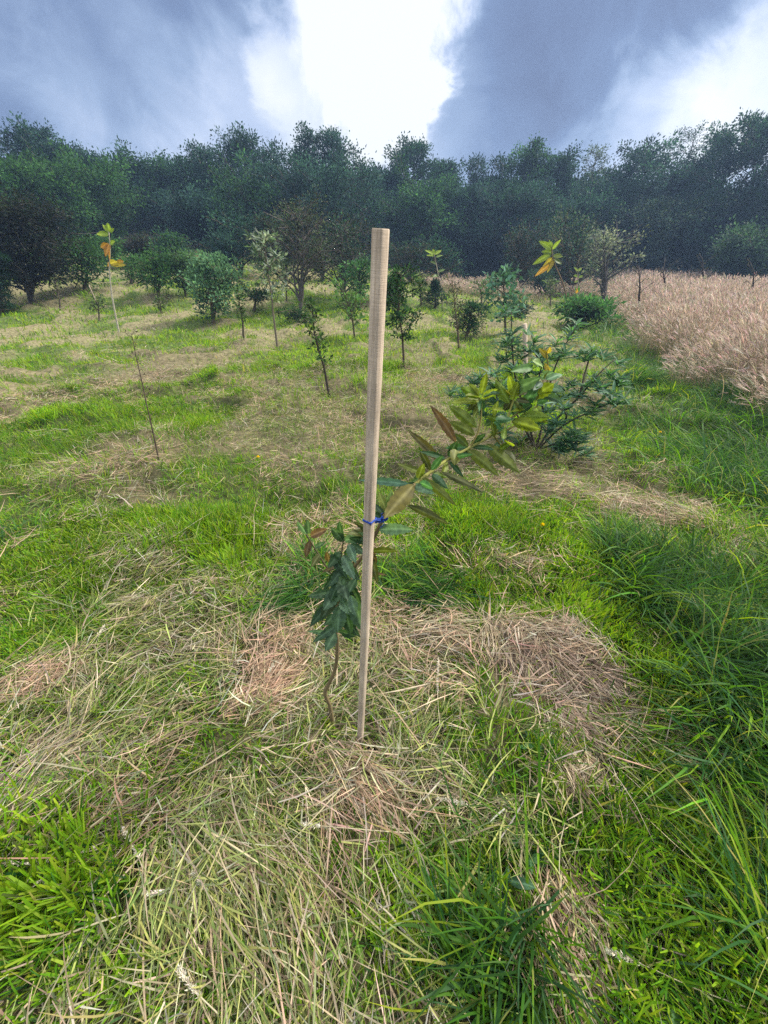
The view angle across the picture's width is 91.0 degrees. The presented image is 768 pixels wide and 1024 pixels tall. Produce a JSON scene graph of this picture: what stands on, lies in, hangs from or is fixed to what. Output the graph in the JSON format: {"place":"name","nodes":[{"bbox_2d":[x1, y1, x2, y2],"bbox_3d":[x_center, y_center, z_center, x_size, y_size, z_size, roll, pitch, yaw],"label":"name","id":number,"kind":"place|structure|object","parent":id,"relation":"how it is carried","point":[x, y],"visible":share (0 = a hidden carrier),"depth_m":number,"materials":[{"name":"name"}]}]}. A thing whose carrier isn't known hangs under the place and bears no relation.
{"place":"outdoors","nodes":[
{"label":"outdoors","id":0,"kind":"place"},
{"bbox_2d":[0,231,767,1023],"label":"ground","id":1,"kind":"structure","parent":0,"point":[406,419],"depth_m":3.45,"materials":[{"name":"beige plant"}]},
{"bbox_2d":[0,251,23,314],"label":"tree","id":2,"kind":"object","parent":1,"relation":"on","point":[4,294],"visible":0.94,"depth_m":11.97,"materials":[{"name":"green plant"}]},
{"bbox_2d":[0,117,63,165],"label":"airy tree","id":3,"kind":"object","parent":1,"relation":"on","point":[7,146],"visible":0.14,"depth_m":23.95,"materials":[{"name":"green plant"}]},
{"bbox_2d":[0,141,99,242],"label":"broadleaf tree","id":4,"kind":"object","parent":1,"relation":"on","point":[12,162],"visible":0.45,"depth_m":20.28,"materials":[{"name":"green plant"}]},
{"bbox_2d":[0,181,107,303],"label":"dark shrub","id":5,"kind":"object","parent":1,"relation":"on","point":[18,219],"visible":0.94,"depth_m":12.33,"materials":[{"name":"green plant"}]},
{"bbox_2d":[1,111,116,232],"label":"airy tree","id":6,"kind":"object","parent":1,"relation":"on","point":[32,140],"visible":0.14,"depth_m":24.27,"materials":[{"name":"green plant"}]},
{"bbox_2d":[0,150,119,242],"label":"broadleaf tree","id":7,"kind":"object","parent":1,"relation":"on","point":[86,207],"visible":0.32,"depth_m":21.28,"materials":[{"name":"green plant"}]},
{"bbox_2d":[54,228,111,291],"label":"green shrub","id":8,"kind":"object","parent":1,"relation":"on","point":[82,261],"visible":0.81,"depth_m":13.92,"materials":[{"name":"green plant"}]},
{"bbox_2d":[18,134,148,239],"bbox_3d":[-18.956,-20.336,24.742,7.400,5.191,6.516,0,32,0],"label":"broadleaf tree","id":9,"kind":"object","parent":1,"relation":"on","point":[110,186],"visible":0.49,"depth_m":23.99,"materials":[{"name":"green plant"}]},
{"bbox_2d":[84,292,107,320],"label":"twig sapling","id":10,"kind":"object","parent":1,"relation":"on","point":[98,303],"visible":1,"depth_m":11.82,"materials":[{"name":"green plant"}]},
{"bbox_2d":[72,230,134,267],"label":"scrub bush","id":11,"kind":"object","parent":1,"relation":"on","point":[115,251],"visible":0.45,"depth_m":17.99,"materials":[{"name":"green plant"}]},
{"bbox_2d":[96,223,125,331],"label":"white stemmed sapling","id":12,"kind":"object","parent":1,"relation":"on","point":[106,247],"visible":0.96,"depth_m":9.40,"materials":[{"name":"green plant"}]},
{"bbox_2d":[85,143,167,236],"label":"broadleaf tree","id":13,"kind":"object","parent":1,"relation":"on","point":[143,212],"visible":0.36,"depth_m":27.30,"materials":[{"name":"green plant"}]},
{"bbox_2d":[106,249,149,283],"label":"green shrub","id":14,"kind":"object","parent":1,"relation":"on","point":[127,262],"visible":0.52,"depth_m":15.41,"materials":[{"name":"green plant"}]},
{"bbox_2d":[120,229,156,266],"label":"scrub bush","id":15,"kind":"object","parent":1,"relation":"on","point":[137,243],"visible":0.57,"depth_m":18.59,"materials":[{"name":"green plant"}]},
{"bbox_2d":[125,330,159,460],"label":"bare sapling","id":16,"kind":"object","parent":1,"relation":"on","point":[150,419],"visible":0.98,"depth_m":2.99,"materials":[{"name":"green plant"}]},
{"bbox_2d":[123,244,184,297],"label":"green shrub","id":17,"kind":"object","parent":1,"relation":"on","point":[160,264],"visible":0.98,"depth_m":13.31,"materials":[{"name":"green plant"}]},
{"bbox_2d":[112,135,195,232],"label":"broadleaf tree","id":18,"kind":"object","parent":1,"relation":"on","point":[156,166],"visible":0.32,"depth_m":27.64,"materials":[{"name":"green plant"}]},
{"bbox_2d":[141,223,193,259],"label":"scrub bush","id":19,"kind":"object","parent":1,"relation":"on","point":[166,240],"visible":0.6,"depth_m":17.19,"materials":[{"name":"green plant"}]},
{"bbox_2d":[144,145,213,227],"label":"broadleaf tree","id":20,"kind":"object","parent":1,"relation":"on","point":[179,163],"visible":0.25,"depth_m":28.25,"materials":[{"name":"green plant"}]},
{"bbox_2d":[162,242,199,296],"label":"green shrub","id":21,"kind":"object","parent":1,"relation":"on","point":[180,263],"visible":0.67,"depth_m":13.75,"materials":[{"name":"green plant"}]},
{"bbox_2d":[145,171,231,248],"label":"broadleaf tree","id":22,"kind":"object","parent":1,"relation":"on","point":[182,209],"visible":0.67,"depth_m":24.73,"materials":[{"name":"green plant"}]},
{"bbox_2d":[179,134,242,201],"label":"airy tree","id":23,"kind":"object","parent":1,"relation":"on","point":[199,155],"visible":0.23,"depth_m":26.60,"materials":[{"name":"green plant"}]},
{"bbox_2d":[177,246,248,324],"bbox_3d":[-4.976,-6.671,11.208,1.961,2.082,1.784,-11,34,-17],"label":"round bush","id":24,"kind":"object","parent":1,"relation":"on","point":[206,274],"visible":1,"depth_m":11.05,"materials":[{"name":"green plant"}]},
{"bbox_2d":[196,221,246,269],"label":"scrub bush","id":25,"kind":"object","parent":1,"relation":"on","point":[221,239],"visible":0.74,"depth_m":17.68,"materials":[{"name":"green plant"}]},
{"bbox_2d":[185,205,282,276],"bbox_3d":[-7.369,-13.315,18.626,4.091,3.013,4.416,20,37,29],"label":"dark shrub","id":26,"kind":"object","parent":1,"relation":"on","point":[236,230],"visible":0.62,"depth_m":18.12,"materials":[{"name":"green plant"}]},
{"bbox_2d":[229,286,249,339],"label":"slim sapling","id":27,"kind":"object","parent":1,"relation":"on","point":[239,308],"visible":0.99,"depth_m":8.10,"materials":[{"name":"green plant"}]},
{"bbox_2d":[207,120,285,208],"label":"airy tree","id":28,"kind":"object","parent":1,"relation":"on","point":[239,141],"visible":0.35,"depth_m":25.45,"materials":[{"name":"green plant"}]},
{"bbox_2d":[236,282,278,311],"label":"conifer","id":29,"kind":"object","parent":1,"relation":"on","point":[255,295],"visible":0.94,"depth_m":12.83,"materials":[{"name":"green plant"}]},
{"bbox_2d":[198,144,321,246],"bbox_3d":[-8.515,-20.175,25.245,7.591,5.406,8.156,27,41,35],"label":"broadleaf tree","id":30,"kind":"object","parent":1,"relation":"on","point":[243,198],"visible":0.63,"depth_m":23.19,"materials":[{"name":"green plant"}]},
{"bbox_2d":[235,210,292,277],"bbox_3d":[-5.666,-12.868,18.170,2.934,2.966,2.549,0,32,0],"label":"scrub bush","id":31,"kind":"object","parent":1,"relation":"on","point":[261,222],"visible":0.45,"depth_m":17.77,"materials":[{"name":"green plant"}]},
{"bbox_2d":[243,227,291,349],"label":"slim sapling","id":32,"kind":"object","parent":1,"relation":"on","point":[260,243],"visible":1,"depth_m":7.70,"materials":[{"name":"green plant"}]},
{"bbox_2d":[254,136,291,227],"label":"airy tree","id":33,"kind":"object","parent":1,"relation":"on","point":[261,155],"visible":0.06,"depth_m":27.26,"materials":[{"name":"green plant"}]},
{"bbox_2d":[274,302,316,325],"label":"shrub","id":34,"kind":"object","parent":1,"relation":"on","point":[295,314],"visible":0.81,"depth_m":11.38,"materials":[{"name":"green plant"}]},
{"bbox_2d":[237,183,357,309],"bbox_3d":[-2.861,-8.318,12.218,4.061,3.392,3.331,0,32,0],"label":"brown shrub","id":35,"kind":"object","parent":1,"relation":"on","point":[308,264],"visible":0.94,"depth_m":12.06,"materials":[{"name":"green plant"}]},
{"bbox_2d":[279,120,330,239],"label":"airy tree","id":36,"kind":"object","parent":1,"relation":"on","point":[307,138],"visible":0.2,"depth_m":25.56,"materials":[{"name":"green plant"}]},
{"bbox_2d":[297,296,333,396],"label":"slim sapling","id":37,"kind":"object","parent":1,"relation":"on","point":[321,334],"visible":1,"depth_m":4.81,"materials":[{"name":"green plant"}]},
{"bbox_2d":[295,234,340,279],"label":"scrub bush","id":38,"kind":"object","parent":1,"relation":"on","point":[328,262],"visible":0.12,"depth_m":18.55,"materials":[{"name":"green plant"}]},
{"bbox_2d":[246,133,390,247],"bbox_3d":[-4.030,-20.045,25.113,8.957,6.484,8.703,0,32,0],"label":"broadleaf tree","id":39,"kind":"object","parent":1,"relation":"on","point":[330,187],"visible":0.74,"depth_m":23.27,"materials":[{"name":"green plant"}]},
{"bbox_2d":[288,201,380,298],"bbox_3d":[-1.630,-9.609,14.088,4.460,3.170,3.645,-23,39,-32],"label":"shrub","id":40,"kind":"object","parent":1,"relation":"on","point":[345,237],"visible":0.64,"depth_m":13.87,"materials":[{"name":"green plant"}]},
{"bbox_2d":[306,125,374,259],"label":"airy tree","id":41,"kind":"object","parent":1,"relation":"on","point":[333,139],"visible":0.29,"depth_m":25.66,"materials":[{"name":"green plant"}]},
{"bbox_2d":[325,917,363,965],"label":"broadleaf weed","id":42,"kind":"object","parent":1,"relation":"on","point":[330,955],"visible":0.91,"depth_m":0.92,"materials":[{"name":"green plant"}]},
{"bbox_2d":[328,277,369,339],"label":"leafy sapling","id":43,"kind":"object","parent":1,"relation":"on","point":[352,313],"visible":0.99,"depth_m":9.08,"materials":[{"name":"green plant"}]},
{"bbox_2d":[337,253,370,307],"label":"leafy sapling","id":44,"kind":"object","parent":1,"relation":"on","point":[355,269],"visible":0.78,"depth_m":13.18,"materials":[{"name":"green plant"}]},
{"bbox_2d":[4,205,728,281],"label":"undergrowth","id":45,"kind":"object","parent":1,"relation":"on","point":[476,272],"visible":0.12,"depth_m":29.01,"materials":[{"name":"green plant"}]},
{"bbox_2d":[345,159,393,245],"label":"airy tree","id":46,"kind":"object","parent":1,"relation":"on","point":[379,181],"visible":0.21,"depth_m":29.12,"materials":[{"name":"green plant"}]},
{"bbox_2d":[357,228,389,747],"bbox_3d":[-0.047,0.293,0.965,0.173,1.624,0.022,38,48,44],"label":"wooden stake","id":47,"kind":"object","parent":1,"relation":"on","point":[379,260],"visible":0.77,"depth_m":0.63,"materials":[{"name":"brown wood"}]},
{"bbox_2d":[357,232,398,270],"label":"scrub bush","id":48,"kind":"object","parent":1,"relation":"on","point":[389,255],"visible":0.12,"depth_m":20.16,"materials":[{"name":"green plant"}]},
{"bbox_2d":[0,246,767,1023],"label":"cut hay","id":49,"kind":"object","parent":1,"relation":"on","point":[228,852],"visible":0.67,"depth_m":1.30,"materials":[{"name":"beige plant"}]},
{"bbox_2d":[176,962,217,1014],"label":"seed stalk","id":50,"kind":"object","parent":49,"relation":"on","point":[182,974],"visible":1,"depth_m":0.85,"materials":[{"name":"beige plant"}]},
{"bbox_2d":[300,820,409,833],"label":"seed stalk","id":51,"kind":"object","parent":49,"relation":"on","point":[318,825],"visible":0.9,"depth_m":1.12,"materials":[{"name":"beige plant"}]},
{"bbox_2d":[0,280,767,1023],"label":"long grass","id":52,"kind":"structure","parent":1,"relation":"on","point":[676,574],"depth_m":1.59,"materials":[{"name":"green plant"}]},
{"bbox_2d":[373,162,414,245],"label":"broadleaf tree","id":53,"kind":"object","parent":1,"relation":"on","point":[392,184],"visible":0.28,"depth_m":32.10,"materials":[{"name":"green plant"}]},
{"bbox_2d":[385,261,426,367],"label":"slim sapling","id":54,"kind":"object","parent":1,"relation":"on","point":[397,276],"visible":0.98,"depth_m":6.11,"materials":[{"name":"green plant"}]},
{"bbox_2d":[388,229,447,284],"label":"dark shrub","id":55,"kind":"object","parent":1,"relation":"on","point":[407,256],"visible":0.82,"depth_m":19.43,"materials":[{"name":"green plant"}]},
{"bbox_2d":[383,130,456,240],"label":"broadleaf tree","id":56,"kind":"object","parent":1,"relation":"on","point":[418,149],"visible":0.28,"depth_m":30.53,"materials":[{"name":"green plant"}]},
{"bbox_2d":[408,273,432,305],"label":"leafy sapling","id":57,"kind":"object","parent":1,"relation":"on","point":[423,289],"visible":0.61,"depth_m":14.08,"materials":[{"name":"green plant"}]},
{"bbox_2d":[80,163,766,275],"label":"woodland","id":58,"kind":"object","parent":1,"relation":"on","point":[563,198],"depth_m":34.80,"materials":[{"name":"green plant"}]},
{"bbox_2d":[297,347,562,728],"bbox_3d":[0.175,0.252,1.200,0.846,1.362,0.279,-19,37,-27],"label":"young tree","id":59,"kind":"object","parent":1,"relation":"on","point":[341,603],"visible":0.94,"depth_m":1.01,"materials":[{"name":"green plant"}]},
{"bbox_2d":[370,150,491,271],"bbox_3d":[2.959,-22.147,28.602,8.211,6.939,8.266,19,37,27],"label":"broadleaf tree","id":60,"kind":"object","parent":1,"relation":"on","point":[429,199],"visible":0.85,"depth_m":27.28,"materials":[{"name":"green plant"}]},
{"bbox_2d":[415,277,451,308],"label":"conifer","id":61,"kind":"object","parent":1,"relation":"on","point":[436,290],"visible":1,"depth_m":13.83,"materials":[{"name":"green plant"}]},
{"bbox_2d":[425,249,444,307],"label":"yellow leaved sapling","id":62,"kind":"object","parent":1,"relation":"on","point":[433,253],"visible":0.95,"depth_m":13.53,"materials":[{"name":"green plant"}]},
{"bbox_2d":[420,153,469,239],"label":"broadleaf tree","id":63,"kind":"object","parent":1,"relation":"on","point":[446,168],"visible":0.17,"depth_m":31.83,"materials":[{"name":"green plant"}]},
{"bbox_2d":[415,232,476,278],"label":"dark shrub","id":64,"kind":"object","parent":1,"relation":"on","point":[448,252],"visible":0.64,"depth_m":20.06,"materials":[{"name":"green plant"}]},
{"bbox_2d":[440,275,467,347],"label":"slim sapling","id":65,"kind":"object","parent":1,"relation":"on","point":[457,324],"visible":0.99,"depth_m":8.27,"materials":[{"name":"green plant"}]},
{"bbox_2d":[418,174,509,276],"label":"broadleaf tree","id":66,"kind":"object","parent":1,"relation":"on","point":[469,255],"visible":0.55,"depth_m":28.18,"materials":[{"name":"green plant"}]},
{"bbox_2d":[452,152,496,250],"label":"airy tree","id":67,"kind":"object","parent":1,"relation":"on","point":[482,166],"visible":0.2,"depth_m":30.84,"materials":[{"name":"green plant"}]},
{"bbox_2d":[486,150,520,237],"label":"airy tree","id":68,"kind":"object","parent":1,"relation":"on","point":[501,162],"visible":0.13,"depth_m":30.24,"materials":[{"name":"green plant"}]},
{"bbox_2d":[479,262,532,332],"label":"glaucous sapling","id":69,"kind":"object","parent":1,"relation":"on","point":[506,276],"visible":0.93,"depth_m":9.96,"materials":[{"name":"green plant"}]},
{"bbox_2d":[477,865,535,915],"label":"broadleaf weed","id":70,"kind":"object","parent":1,"relation":"on","point":[525,885],"visible":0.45,"depth_m":1.04,"materials":[{"name":"green plant"}]},
{"bbox_2d":[456,167,566,268],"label":"broadleaf tree","id":71,"kind":"object","parent":1,"relation":"on","point":[512,206],"visible":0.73,"depth_m":27.22,"materials":[{"name":"green plant"}]},
{"bbox_2d":[501,296,537,316],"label":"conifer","id":72,"kind":"object","parent":1,"relation":"on","point":[524,312],"visible":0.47,"depth_m":12.99,"materials":[{"name":"green plant"}]},
{"bbox_2d":[496,214,557,288],"bbox_3d":[7.304,-13.196,19.628,3.354,3.446,3.143,5,32,7],"label":"dark shrub","id":73,"kind":"object","parent":1,"relation":"on","point":[523,258],"visible":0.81,"depth_m":19.24,"materials":[{"name":"green plant"}]},
{"bbox_2d":[497,131,558,272],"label":"broadleaf tree","id":74,"kind":"object","parent":1,"relation":"on","point":[525,167],"visible":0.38,"depth_m":28.74,"materials":[{"name":"green plant"}]},
{"bbox_2d":[507,817,557,889],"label":"broadleaf weed","id":75,"kind":"object","parent":1,"relation":"on","point":[530,861],"visible":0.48,"depth_m":1.11,"materials":[{"name":"green plant"}]},
{"bbox_2d":[442,301,635,459],"bbox_3d":[1.342,-1.061,3.204,1.703,1.260,0.911,-7,33,-12],"label":"whorl leaved shrub","id":76,"kind":"object","parent":1,"relation":"on","point":[561,446],"visible":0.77,"depth_m":3.22,"materials":[{"name":"green plant"}]},
{"bbox_2d":[520,726,563,768],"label":"broadleaf weed","id":77,"kind":"object","parent":1,"relation":"on","point":[541,746],"visible":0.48,"depth_m":1.32,"materials":[{"name":"green plant"}]},
{"bbox_2d":[519,224,564,279],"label":"scrub bush","id":78,"kind":"object","parent":1,"relation":"on","point":[539,248],"visible":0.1,"depth_m":25.16,"materials":[{"name":"green plant"}]},
{"bbox_2d":[524,267,561,298],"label":"conifer shrub","id":79,"kind":"object","parent":1,"relation":"on","point":[537,279],"visible":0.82,"depth_m":18.64,"materials":[{"name":"green plant"}]},
{"bbox_2d":[532,240,566,299],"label":"yellow leaved sapling","id":80,"kind":"object","parent":1,"relation":"on","point":[549,247],"visible":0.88,"depth_m":11.56,"materials":[{"name":"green plant"}]},
{"bbox_2d":[541,275,558,307],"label":"twig sapling","id":81,"kind":"object","parent":1,"relation":"on","point":[550,283],"visible":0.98,"depth_m":14.88,"materials":[{"name":"green plant"}]},
{"bbox_2d":[530,139,591,238],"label":"broadleaf tree","id":82,"kind":"object","parent":1,"relation":"on","point":[565,172],"visible":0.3,"depth_m":29.00,"materials":[{"name":"green plant"}]},
{"bbox_2d":[527,180,623,282],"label":"broadleaf tree","id":83,"kind":"object","parent":1,"relation":"on","point":[592,203],"visible":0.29,"depth_m":26.98,"materials":[{"name":"green plant"}]},
{"bbox_2d":[546,286,626,328],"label":"green bush","id":84,"kind":"object","parent":1,"relation":"on","point":[585,308],"visible":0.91,"depth_m":11.21,"materials":[{"name":"green plant"}]},
{"bbox_2d":[567,143,615,274],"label":"sparse tree","id":85,"kind":"object","parent":1,"relation":"on","point":[599,154],"visible":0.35,"depth_m":29.87,"materials":[{"name":"green plant"}]},
{"bbox_2d":[535,193,653,293],"bbox_3d":[9.669,-13.324,19.276,5.600,4.306,4.026,-8,33,-13],"label":"dark shrub","id":86,"kind":"object","parent":1,"relation":"on","point":[570,247],"visible":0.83,"depth_m":18.92,"materials":[{"name":"green plant"}]},
{"bbox_2d":[422,265,767,419],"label":"tall seed grass","id":87,"kind":"structure","parent":1,"relation":"on","point":[683,305],"depth_m":8.28,"materials":[{"name":"beige plant"}]},
{"bbox_2d":[581,219,651,299],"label":"silvery tree","id":88,"kind":"object","parent":1,"relation":"on","point":[605,276],"visible":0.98,"depth_m":16.25,"materials":[{"name":"green plant"}]},
{"bbox_2d":[582,167,650,273],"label":"broadleaf tree","id":89,"kind":"object","parent":1,"relation":"on","point":[623,188],"visible":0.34,"depth_m":28.05,"materials":[{"name":"green plant"}]},
{"bbox_2d":[571,129,699,271],"bbox_3d":[19.641,-23.507,29.679,7.597,9.685,7.150,-19,37,-27],"label":"broadleaf tree","id":90,"kind":"object","parent":1,"relation":"on","point":[647,161],"visible":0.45,"depth_m":27.64,"materials":[{"name":"green plant"}]},
{"bbox_2d":[607,184,740,273],"bbox_3d":[20.151,-19.732,27.243,6.994,5.886,7.690,-11,34,-17],"label":"broadleaf tree","id":91,"kind":"object","parent":1,"relation":"on","point":[660,236],"visible":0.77,"depth_m":26.35,"materials":[{"name":"green plant"}]},
{"bbox_2d":[643,962,704,1023],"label":"broadleaf weed","id":92,"kind":"object","parent":1,"relation":"on","point":[673,1014],"visible":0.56,"depth_m":0.90,"materials":[{"name":"green plant"}]},
{"bbox_2d":[605,947,766,1014],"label":"seed stalk","id":93,"kind":"object","parent":1,"relation":"on","point":[610,953],"visible":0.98,"depth_m":0.92,"materials":[{"name":"beige plant"}]},
{"bbox_2d":[636,146,739,268],"bbox_3d":[22.875,-23.125,30.104,7.610,8.678,6.692,19,37,28],"label":"broadleaf tree","id":94,"kind":"object","parent":1,"relation":"on","point":[673,182],"visible":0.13,"depth_m":27.87,"materials":[{"name":"green plant"}]},
{"bbox_2d":[657,120,718,269],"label":"sparse tree","id":95,"kind":"object","parent":1,"relation":"on","point":[693,142],"visible":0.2,"depth_m":29.27,"materials":[{"name":"green plant"}]},
{"bbox_2d":[626,302,767,455],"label":"bent stems","id":96,"kind":"object","parent":1,"relation":"on","point":[690,354],"visible":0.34,"depth_m":5.58,"materials":[{"name":"beige plant"}]},
{"bbox_2d":[648,177,767,274],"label":"broadleaf tree","id":97,"kind":"object","parent":1,"relation":"on","point":[694,241],"visible":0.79,"depth_m":25.40,"materials":[{"name":"green plant"}]},
{"bbox_2d":[660,113,767,272],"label":"broadleaf tree","id":98,"kind":"object","parent":1,"relation":"on","point":[718,135],"visible":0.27,"depth_m":25.98,"materials":[{"name":"green plant"}]},
{"bbox_2d":[671,107,767,273],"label":"broadleaf tree","id":99,"kind":"object","parent":1,"relation":"on","point":[747,152],"visible":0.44,"depth_m":24.42,"materials":[{"name":"green plant"}]},
{"bbox_2d":[698,214,767,278],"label":"broadleaf tree","id":100,"kind":"object","parent":1,"relation":"on","point":[740,247],"visible":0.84,"depth_m":20.61,"materials":[{"name":"green plant"}]},
{"bbox_2d":[736,155,767,227],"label":"broadleaf tree","id":101,"kind":"object","parent":1,"relation":"on","point":[763,191],"visible":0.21,"depth_m":24.42,"materials":[{"name":"green plant"}]},
{"bbox_2d":[0,0,767,188],"label":"sky","id":102,"kind":"structure","parent":0,"point":[469,76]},
{"bbox_2d":[445,299,496,339],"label":"shrub","id":103,"kind":"object","parent":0,"point":[472,323],"visible":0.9,"depth_m":9.55,"materials":[{"name":"green plant"}]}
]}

